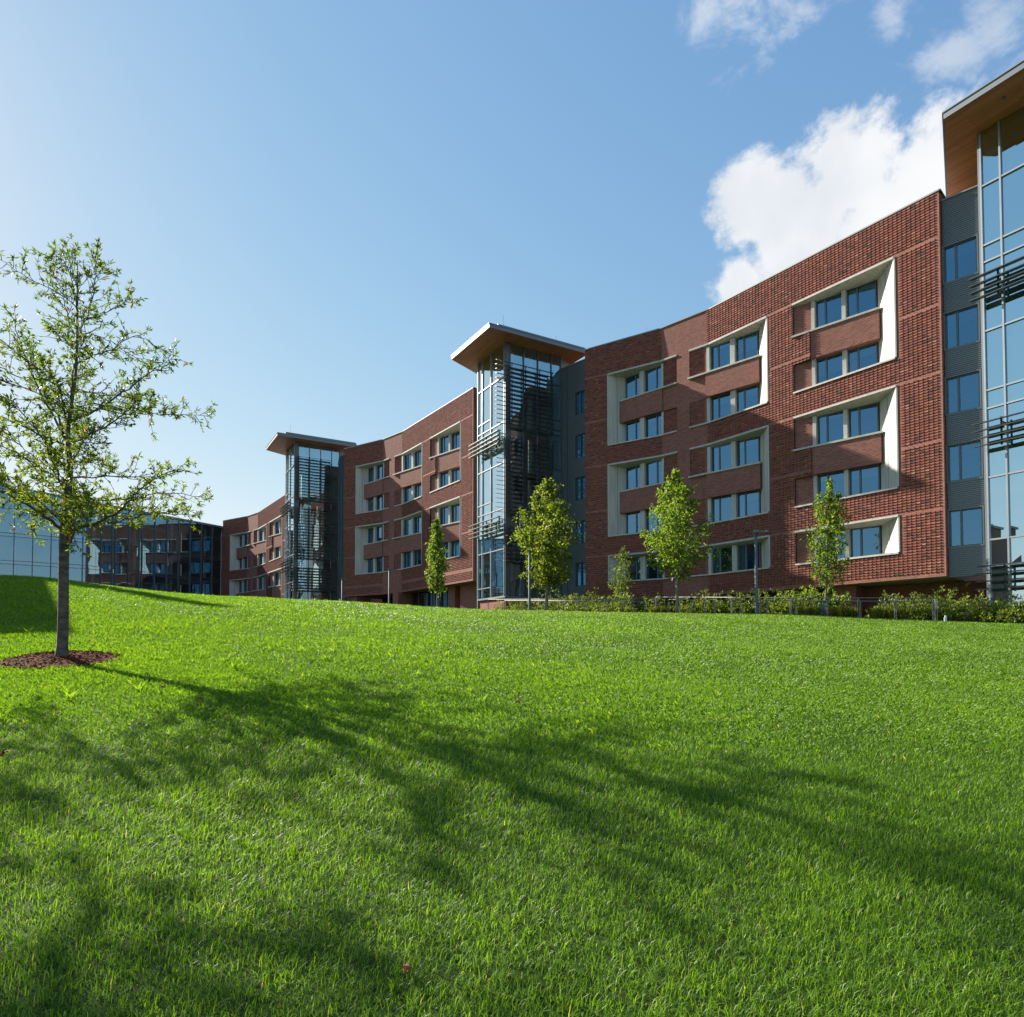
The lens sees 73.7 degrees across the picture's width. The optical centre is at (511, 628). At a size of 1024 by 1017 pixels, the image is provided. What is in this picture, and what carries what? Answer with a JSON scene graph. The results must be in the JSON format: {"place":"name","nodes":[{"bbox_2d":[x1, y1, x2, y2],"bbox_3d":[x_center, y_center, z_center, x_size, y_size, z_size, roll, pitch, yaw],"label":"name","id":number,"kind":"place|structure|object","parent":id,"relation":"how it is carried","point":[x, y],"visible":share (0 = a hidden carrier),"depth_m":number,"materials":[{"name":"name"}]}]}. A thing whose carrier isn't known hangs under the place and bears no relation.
{"place":"outdoors","nodes":[
{"label":"outdoors","id":0,"kind":"place"},
{"bbox_2d":[0,574,1023,1016],"bbox_3d":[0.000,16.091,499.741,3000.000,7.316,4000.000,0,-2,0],"label":"ground","id":1,"kind":"structure","parent":0,"point":[282,992],"depth_m":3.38,"materials":[{"name":"green plant"}]},
{"bbox_2d":[0,649,121,667],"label":"mulch","id":2,"kind":"object","parent":1,"relation":"on","point":[41,659],"visible":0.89,"depth_m":9.96,"materials":[{"name":"brown plant"}]},
{"bbox_2d":[0,233,216,656],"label":"oak tree","id":3,"kind":"object","parent":1,"relation":"on","point":[73,499],"visible":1,"depth_m":10.11,"materials":[{"name":"green plant"}]},
{"bbox_2d":[0,484,222,595],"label":"glass pavilion","id":4,"kind":"structure","parent":1,"relation":"on","point":[157,555],"depth_m":89.98,"materials":[{"name":"glass"}]},
{"bbox_2d":[222,493,381,602],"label":"brick wing","id":5,"kind":"structure","parent":1,"relation":"on","point":[253,551],"depth_m":91.89,"materials":[{"name":"red brick"}]},
{"bbox_2d":[265,432,356,600],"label":"glass tower","id":6,"kind":"structure","parent":1,"relation":"on","point":[314,472],"depth_m":76.67,"materials":[{"name":"glass"}]},
{"bbox_2d":[343,387,476,608],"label":"brick wing","id":7,"kind":"structure","parent":1,"relation":"on","point":[403,489],"depth_m":66.06,"materials":[{"name":"red brick"}]},
{"bbox_2d":[404,519,410,535],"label":"window","id":8,"kind":"structure","parent":7,"relation":"in","point":[407,523],"depth_m":67.35,"materials":[{"name":"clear glass"}]},
{"bbox_2d":[404,552,410,567],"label":"window","id":9,"kind":"structure","parent":7,"relation":"in","point":[407,556],"depth_m":67.24,"materials":[{"name":"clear glass"}]},
{"bbox_2d":[414,550,420,565],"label":"window","id":10,"kind":"structure","parent":7,"relation":"in","point":[417,554],"depth_m":65.90,"materials":[{"name":"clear glass"}]},
{"bbox_2d":[415,450,421,466],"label":"window","id":11,"kind":"structure","parent":7,"relation":"in","point":[418,455],"depth_m":66.27,"materials":[{"name":"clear glass"}]},
{"bbox_2d":[440,471,447,487],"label":"window","id":12,"kind":"structure","parent":7,"relation":"in","point":[443,476],"depth_m":61.76,"materials":[{"name":"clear glass"}]},
{"bbox_2d":[440,506,447,524],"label":"window","id":13,"kind":"structure","parent":7,"relation":"in","point":[443,511],"depth_m":61.61,"materials":[{"name":"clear glass"}]},
{"bbox_2d":[440,435,448,453],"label":"window","id":14,"kind":"structure","parent":7,"relation":"in","point":[444,441],"depth_m":61.73,"materials":[{"name":"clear glass"}]},
{"bbox_2d":[451,541,459,556],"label":"window","id":15,"kind":"structure","parent":7,"relation":"in","point":[455,546],"depth_m":60.40,"materials":[{"name":"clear glass"}]},
{"bbox_2d":[452,431,459,449],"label":"window","id":16,"kind":"structure","parent":7,"relation":"in","point":[455,436],"depth_m":60.59,"materials":[{"name":"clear glass"}]},
{"bbox_2d":[452,468,459,482],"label":"window","id":17,"kind":"structure","parent":7,"relation":"in","point":[456,472],"depth_m":60.31,"materials":[{"name":"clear glass"}]},
{"bbox_2d":[452,504,459,521],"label":"window","id":18,"kind":"structure","parent":7,"relation":"in","point":[455,508],"depth_m":60.45,"materials":[{"name":"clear glass"}]},
{"bbox_2d":[424,517,450,606],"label":"hornbeam tree","id":19,"kind":"object","parent":1,"relation":"on","point":[437,561],"visible":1,"depth_m":45.98,"materials":[{"name":"green plant"}]},
{"bbox_2d":[451,322,585,609],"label":"glass tower","id":20,"kind":"structure","parent":1,"relation":"on","point":[530,411],"depth_m":51.93,"materials":[{"name":"glass"}]},
{"bbox_2d":[576,390,584,415],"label":"window","id":21,"kind":"structure","parent":20,"relation":"in","point":[580,396],"depth_m":51.58,"materials":[{"name":"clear glass"}]},
{"bbox_2d":[576,433,584,457],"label":"window","id":22,"kind":"structure","parent":20,"relation":"in","point":[580,439],"depth_m":51.48,"materials":[{"name":"blue glass"}]},
{"bbox_2d":[576,476,584,500],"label":"window","id":23,"kind":"structure","parent":20,"relation":"in","point":[580,481],"depth_m":51.38,"materials":[{"name":"blue glass"}]},
{"bbox_2d":[576,520,585,544],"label":"window","id":24,"kind":"structure","parent":20,"relation":"in","point":[582,528],"depth_m":51.28,"materials":[{"name":"blue glass"}]},
{"bbox_2d":[576,562,585,585],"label":"window","id":25,"kind":"structure","parent":20,"relation":"in","point":[580,567],"depth_m":51.31,"materials":[{"name":"blue glass"}]},
{"bbox_2d":[527,549,537,609],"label":"street lamp","id":26,"kind":"object","parent":1,"relation":"on","point":[529,582],"visible":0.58,"depth_m":40.06,"materials":[{"name":"white metal"}]},
{"bbox_2d":[505,477,584,609],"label":"oak sapling","id":27,"kind":"object","parent":1,"relation":"on","point":[545,531],"visible":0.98,"depth_m":40.20,"materials":[{"name":"green plant"}]},
{"bbox_2d":[488,599,631,611],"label":"handrail","id":28,"kind":"object","parent":1,"relation":"on","point":[557,599],"visible":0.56,"depth_m":42.38,"materials":[{"name":"silver metal"}]},
{"bbox_2d":[560,593,587,611],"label":"shrub","id":29,"kind":"object","parent":1,"relation":"on","point":[570,607],"visible":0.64,"depth_m":43.52,"materials":[{"name":"green plant"}]},
{"bbox_2d":[504,600,645,612],"bbox_3d":[3.364,-1.217,41.059,0.044,1.558,11.207,2,-2,-44],"label":"handrail","id":30,"kind":"object","parent":1,"relation":"on","point":[578,603],"visible":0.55,"depth_m":39.35,"materials":[{"name":"silver metal"}]},
{"bbox_2d":[575,592,606,611],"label":"shrub","id":31,"kind":"object","parent":1,"relation":"on","point":[584,605],"visible":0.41,"depth_m":42.57,"materials":[{"name":"green plant"}]},
{"bbox_2d":[600,594,624,611],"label":"shrub","id":32,"kind":"object","parent":1,"relation":"on","point":[611,605],"visible":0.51,"depth_m":41.49,"materials":[{"name":"green plant"}]},
{"bbox_2d":[607,547,634,603],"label":"birch sapling","id":33,"kind":"object","parent":1,"relation":"on","point":[623,554],"visible":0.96,"depth_m":42.06,"materials":[{"name":"green plant"}]},
{"bbox_2d":[612,592,637,612],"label":"shrub","id":34,"kind":"object","parent":1,"relation":"on","point":[629,608],"visible":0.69,"depth_m":40.79,"materials":[{"name":"green plant"}]},
{"bbox_2d":[638,468,720,612],"bbox_3d":[8.231,-4.401,34.784,4.660,7.578,3.987,2,-2,-43],"label":"maple tree","id":35,"kind":"object","parent":1,"relation":"on","point":[676,513],"visible":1,"depth_m":34.24,"materials":[{"name":"green plant"}]},
{"bbox_2d":[692,587,713,612],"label":"shrub","id":36,"kind":"object","parent":1,"relation":"on","point":[701,607],"visible":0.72,"depth_m":37.71,"materials":[{"name":"green plant"}]},
{"bbox_2d":[709,591,735,613],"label":"shrub","id":37,"kind":"object","parent":1,"relation":"on","point":[720,605],"visible":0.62,"depth_m":37.14,"materials":[{"name":"green plant"}]},
{"bbox_2d":[718,588,741,612],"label":"shrub","id":38,"kind":"object","parent":1,"relation":"on","point":[728,605],"visible":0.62,"depth_m":37.05,"materials":[{"name":"green plant"}]},
{"bbox_2d":[727,592,754,613],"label":"shrub","id":39,"kind":"object","parent":1,"relation":"on","point":[744,606],"visible":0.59,"depth_m":36.42,"materials":[{"name":"green plant"}]},
{"bbox_2d":[736,588,768,613],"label":"shrub","id":40,"kind":"object","parent":1,"relation":"on","point":[749,605],"visible":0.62,"depth_m":36.21,"materials":[{"name":"green plant"}]},
{"bbox_2d":[752,529,769,613],"bbox_3d":[11.655,-2.499,31.947,0.782,4.318,0.400,-2,-2,40],"label":"street lamp","id":41,"kind":"object","parent":1,"relation":"on","point":[756,531],"visible":0.82,"depth_m":32.04,"materials":[{"name":"white metal"}]},
{"bbox_2d":[747,589,778,613],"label":"shrub","id":42,"kind":"object","parent":1,"relation":"on","point":[763,603],"visible":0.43,"depth_m":35.95,"materials":[{"name":"green plant"}]},
{"bbox_2d":[758,594,788,613],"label":"shrub","id":43,"kind":"object","parent":1,"relation":"on","point":[770,608],"visible":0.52,"depth_m":35.68,"materials":[{"name":"green plant"}]},
{"bbox_2d":[769,588,798,613],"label":"shrub","id":44,"kind":"object","parent":1,"relation":"on","point":[780,603],"visible":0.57,"depth_m":35.11,"materials":[{"name":"green plant"}]},
{"bbox_2d":[584,185,986,620],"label":"brick wing","id":45,"kind":"structure","parent":1,"relation":"on","point":[851,365],"depth_m":37.40,"materials":[{"name":"red brick"}]},
{"bbox_2d":[626,373,638,397],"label":"window","id":46,"kind":"structure","parent":45,"relation":"in","point":[632,382],"depth_m":48.22,"materials":[{"name":"blue glass"}]},
{"bbox_2d":[626,420,639,440],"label":"window","id":47,"kind":"structure","parent":45,"relation":"in","point":[632,428],"depth_m":48.12,"materials":[{"name":"blue glass"}]},
{"bbox_2d":[626,465,639,489],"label":"window","id":48,"kind":"structure","parent":45,"relation":"in","point":[632,473],"depth_m":47.96,"materials":[{"name":"blue glass"}]},
{"bbox_2d":[626,512,639,533],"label":"window","id":49,"kind":"structure","parent":45,"relation":"in","point":[632,519],"depth_m":47.93,"materials":[{"name":"blue glass"}]},
{"bbox_2d":[627,557,640,579],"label":"window","id":50,"kind":"structure","parent":45,"relation":"in","point":[635,570],"depth_m":47.55,"materials":[{"name":"blue glass"}]},
{"bbox_2d":[645,366,660,391],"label":"window","id":51,"kind":"structure","parent":45,"relation":"in","point":[652,376],"depth_m":46.93,"materials":[{"name":"blue glass"}]},
{"bbox_2d":[646,413,661,436],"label":"window","id":52,"kind":"structure","parent":45,"relation":"in","point":[653,423],"depth_m":46.80,"materials":[{"name":"blue glass"}]},
{"bbox_2d":[646,460,661,484],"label":"window","id":53,"kind":"structure","parent":45,"relation":"in","point":[653,470],"depth_m":46.75,"materials":[{"name":"blue glass"}]},
{"bbox_2d":[646,508,661,531],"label":"window","id":54,"kind":"structure","parent":45,"relation":"in","point":[649,521],"depth_m":46.76,"materials":[{"name":"blue glass"}]},
{"bbox_2d":[647,555,662,578],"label":"window","id":55,"kind":"structure","parent":45,"relation":"in","point":[651,573],"depth_m":46.61,"materials":[{"name":"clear glass"}]},
{"bbox_2d":[711,341,729,369],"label":"window","id":56,"kind":"structure","parent":45,"relation":"in","point":[720,354],"depth_m":43.14,"materials":[{"name":"blue glass"}]},
{"bbox_2d":[711,393,730,420],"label":"window","id":57,"kind":"structure","parent":45,"relation":"in","point":[720,405],"depth_m":43.00,"materials":[{"name":"blue glass"}]},
{"bbox_2d":[712,443,730,470],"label":"window","id":58,"kind":"structure","parent":45,"relation":"in","point":[721,455],"depth_m":42.97,"materials":[{"name":"blue glass"}]},
{"bbox_2d":[712,495,731,521],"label":"window","id":59,"kind":"structure","parent":45,"relation":"in","point":[721,506],"depth_m":42.85,"materials":[{"name":"blue glass"}]},
{"bbox_2d":[713,546,731,572],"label":"window","id":60,"kind":"structure","parent":45,"relation":"in","point":[723,563],"depth_m":42.76,"materials":[{"name":"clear glass"}]},
{"bbox_2d":[736,331,758,361],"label":"window","id":61,"kind":"structure","parent":45,"relation":"in","point":[747,346],"depth_m":41.77,"materials":[{"name":"blue glass"}]},
{"bbox_2d":[736,384,759,411],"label":"window","id":62,"kind":"structure","parent":45,"relation":"in","point":[747,397],"depth_m":41.69,"materials":[{"name":"blue glass"}]},
{"bbox_2d":[737,436,759,465],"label":"window","id":63,"kind":"structure","parent":45,"relation":"in","point":[748,450],"depth_m":41.62,"materials":[{"name":"blue glass"}]},
{"bbox_2d":[738,490,760,516],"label":"window","id":64,"kind":"structure","parent":45,"relation":"in","point":[749,503],"depth_m":41.48,"materials":[{"name":"blue glass"}]},
{"bbox_2d":[738,543,760,569],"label":"window","id":65,"kind":"structure","parent":45,"relation":"in","point":[745,552],"depth_m":41.56,"materials":[{"name":"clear glass"}]},
{"bbox_2d":[816,293,841,327],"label":"window","id":66,"kind":"structure","parent":45,"relation":"in","point":[828,310],"depth_m":37.44,"materials":[{"name":"blue glass"}]},
{"bbox_2d":[817,352,842,383],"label":"window","id":67,"kind":"structure","parent":45,"relation":"in","point":[830,367],"depth_m":37.24,"materials":[{"name":"blue glass"}]},
{"bbox_2d":[817,411,843,443],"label":"window","id":68,"kind":"structure","parent":45,"relation":"in","point":[830,426],"depth_m":37.20,"materials":[{"name":"blue glass"}]},
{"bbox_2d":[818,471,843,500],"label":"window","id":69,"kind":"structure","parent":45,"relation":"in","point":[838,477],"depth_m":37.06,"materials":[{"name":"blue glass"}]},
{"bbox_2d":[819,530,844,558],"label":"window","id":70,"kind":"structure","parent":45,"relation":"in","point":[843,553],"depth_m":36.77,"materials":[{"name":"blue glass"}]},
{"bbox_2d":[847,280,877,316],"bbox_3d":[18.544,-17.282,36.111,0.340,1.655,1.470,2,-2,-44],"label":"window","id":71,"kind":"structure","parent":45,"relation":"in","point":[864,297],"depth_m":36.17,"materials":[{"name":"blue glass"}]},
{"bbox_2d":[848,342,878,372],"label":"window","id":72,"kind":"structure","parent":45,"relation":"in","point":[861,357],"depth_m":36.05,"materials":[{"name":"blue glass"}]},
{"bbox_2d":[848,402,879,437],"bbox_3d":[18.544,-10.865,35.910,0.340,1.655,1.470,2,-2,-44],"label":"window","id":73,"kind":"structure","parent":45,"relation":"in","point":[865,419],"depth_m":35.98,"materials":[{"name":"blue glass"}]},
{"bbox_2d":[849,465,880,495],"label":"window","id":74,"kind":"structure","parent":45,"relation":"in","point":[864,479],"depth_m":35.85,"materials":[{"name":"blue glass"}]},
{"bbox_2d":[850,525,881,556],"bbox_3d":[18.544,-4.458,35.708,0.340,1.655,1.470,2,-2,-44],"label":"window","id":75,"kind":"structure","parent":45,"relation":"in","point":[865,541],"depth_m":35.78,"materials":[{"name":"blue glass"}]},
{"bbox_2d":[944,237,976,281],"bbox_3d":[20.880,-17.101,31.760,0.130,1.720,1.340,2,-2,-44],"label":"window","id":76,"kind":"structure","parent":45,"relation":"in","point":[970,245],"depth_m":31.84,"materials":[{"name":"blue glass"}]},
{"bbox_2d":[945,305,978,348],"bbox_3d":[20.880,-13.932,31.660,0.130,1.720,1.340,2,-2,-44],"label":"window","id":77,"kind":"structure","parent":45,"relation":"in","point":[970,313],"depth_m":31.74,"materials":[{"name":"blue glass"}]},
{"bbox_2d":[947,371,979,413],"bbox_3d":[20.866,-10.864,31.550,0.090,1.720,1.340,2,-2,-44],"label":"window","id":78,"kind":"structure","parent":45,"relation":"in","point":[958,377],"depth_m":31.66,"materials":[{"name":"glass"}]},
{"bbox_2d":[948,440,981,481],"bbox_3d":[20.866,-7.686,31.450,0.090,1.720,1.340,2,-2,-44],"label":"window","id":79,"kind":"structure","parent":45,"relation":"in","point":[960,459],"depth_m":31.56,"materials":[{"name":"glass"}]},
{"bbox_2d":[949,507,982,546],"bbox_3d":[20.866,-4.637,31.354,0.090,1.720,1.340,2,-2,-44],"label":"window","id":80,"kind":"structure","parent":45,"relation":"in","point":[961,511],"depth_m":31.47,"materials":[{"name":"glass"}]},
{"bbox_2d":[775,589,808,613],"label":"shrub","id":81,"kind":"object","parent":1,"relation":"on","point":[785,609],"visible":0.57,"depth_m":34.70,"materials":[{"name":"green plant"}]},
{"bbox_2d":[655,597,937,620],"bbox_3d":[12.960,-0.968,33.597,0.044,1.974,13.937,2,-3,-44],"label":"handrail","id":82,"kind":"object","parent":1,"relation":"on","point":[936,609],"visible":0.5,"depth_m":33.05,"materials":[{"name":"silver metal"}]},
{"bbox_2d":[668,599,934,620],"bbox_3d":[12.724,-0.830,32.242,0.046,1.836,12.890,2,-2,-41],"label":"handrail","id":83,"kind":"object","parent":1,"relation":"on","point":[933,616],"visible":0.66,"depth_m":30.85,"materials":[{"name":"silver metal"}]},
{"bbox_2d":[806,605,821,614],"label":"sedge tuft","id":84,"kind":"object","parent":1,"relation":"on","point":[815,610],"visible":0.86,"depth_m":31.97,"materials":[{"name":"green plant"}]},
{"bbox_2d":[799,477,853,599],"bbox_3d":[15.044,-3.855,32.507,2.318,6.819,2.682,-2,-3,45],"label":"elm sapling","id":85,"kind":"object","parent":1,"relation":"on","point":[828,515],"visible":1,"depth_m":32.39,"materials":[{"name":"green plant"}]},
{"bbox_2d":[817,589,856,611],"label":"shrub","id":86,"kind":"object","parent":1,"relation":"on","point":[840,603],"visible":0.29,"depth_m":34.43,"materials":[{"name":"green plant"}]},
{"bbox_2d":[835,605,852,616],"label":"sedge tuft","id":87,"kind":"object","parent":1,"relation":"on","point":[841,612],"visible":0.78,"depth_m":31.09,"materials":[{"name":"green plant"}]},
{"bbox_2d":[867,606,885,617],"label":"sedge tuft","id":88,"kind":"object","parent":1,"relation":"on","point":[873,613],"visible":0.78,"depth_m":30.10,"materials":[{"name":"green plant"}]},
{"bbox_2d":[865,593,911,617],"bbox_3d":[17.484,-1.033,32.033,1.957,1.255,2.007,1,-2,-39],"label":"shrub","id":89,"kind":"object","parent":1,"relation":"on","point":[885,603],"visible":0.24,"depth_m":31.95,"materials":[{"name":"green plant"}]},
{"bbox_2d":[881,597,924,619],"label":"shrub","id":90,"kind":"object","parent":1,"relation":"on","point":[901,608],"visible":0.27,"depth_m":31.55,"materials":[{"name":"green plant"}]},
{"bbox_2d":[895,606,910,618],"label":"sedge tuft","id":91,"kind":"object","parent":1,"relation":"on","point":[904,613],"visible":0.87,"depth_m":29.38,"materials":[{"name":"green plant"}]},
{"bbox_2d":[893,596,938,619],"bbox_3d":[18.408,-0.886,31.426,2.135,1.199,2.095,-1,-2,33],"label":"shrub","id":92,"kind":"object","parent":1,"relation":"on","point":[914,612],"visible":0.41,"depth_m":30.94,"materials":[{"name":"green plant"}]},
{"bbox_2d":[905,594,941,619],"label":"shrub","id":93,"kind":"object","parent":1,"relation":"on","point":[921,610],"visible":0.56,"depth_m":30.76,"materials":[{"name":"green plant"}]},
{"bbox_2d":[912,595,954,619],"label":"shrub","id":94,"kind":"object","parent":1,"relation":"on","point":[928,609],"visible":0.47,"depth_m":30.57,"materials":[{"name":"green plant"}]},
{"bbox_2d":[922,585,958,619],"bbox_3d":[19.996,-1.159,31.751,1.675,1.778,1.618,2,-2,-42],"label":"shrub","id":95,"kind":"object","parent":1,"relation":"on","point":[938,591],"visible":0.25,"depth_m":31.58,"materials":[{"name":"green plant"}]},
{"bbox_2d":[921,595,964,620],"bbox_3d":[19.275,-0.858,30.414,1.846,1.295,1.810,0,-2,13],"label":"shrub","id":96,"kind":"object","parent":1,"relation":"on","point":[949,605],"visible":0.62,"depth_m":30.18,"materials":[{"name":"green plant"}]},
{"bbox_2d":[929,592,975,620],"bbox_3d":[19.706,-0.945,30.255,2.028,1.384,1.664,0,-2,0],"label":"shrub","id":97,"kind":"object","parent":1,"relation":"on","point":[952,605],"visible":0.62,"depth_m":30.17,"materials":[{"name":"green plant"}]},
{"bbox_2d":[940,598,986,620],"bbox_3d":[20.194,-0.798,29.975,2.177,1.207,2.074,0,-2,0],"label":"shrub","id":98,"kind":"object","parent":1,"relation":"on","point":[964,614],"visible":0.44,"depth_m":29.80,"materials":[{"name":"green plant"}]},
{"bbox_2d":[956,598,1000,621],"bbox_3d":[20.194,-0.721,29.337,1.885,1.227,1.538,0,-2,0],"label":"shrub","id":99,"kind":"object","parent":1,"relation":"on","point":[972,612],"visible":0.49,"depth_m":29.24,"materials":[{"name":"green plant"}]},
{"bbox_2d":[942,59,1023,621],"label":"glass tower","id":100,"kind":"structure","parent":1,"relation":"on","point":[983,135],"depth_m":29.12,"materials":[{"name":"glass"}]},
{"bbox_2d":[967,600,1022,622],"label":"shrub","id":101,"kind":"object","parent":1,"relation":"on","point":[992,615],"visible":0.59,"depth_m":28.64,"materials":[{"name":"green plant"}]},
{"bbox_2d":[979,592,1021,621],"bbox_3d":[20.634,-0.824,28.413,2.017,1.418,2.204,-1,-2,37],"label":"shrub","id":102,"kind":"object","parent":1,"relation":"on","point":[1005,599],"visible":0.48,"depth_m":28.29,"materials":[{"name":"green plant"}]},
{"bbox_2d":[995,595,1023,622],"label":"shrub","id":103,"kind":"object","parent":1,"relation":"on","point":[1012,610],"visible":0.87,"depth_m":27.75,"materials":[{"name":"green plant"}]},
{"bbox_2d":[999,606,1023,622],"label":"shrub","id":104,"kind":"object","parent":1,"relation":"on","point":[1020,615],"visible":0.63,"depth_m":27.69,"materials":[{"name":"green plant"}]},
{"bbox_2d":[0,0,1023,540],"label":"sky","id":105,"kind":"structure","parent":0,"point":[323,202],"materials":[{"name":"blue"}]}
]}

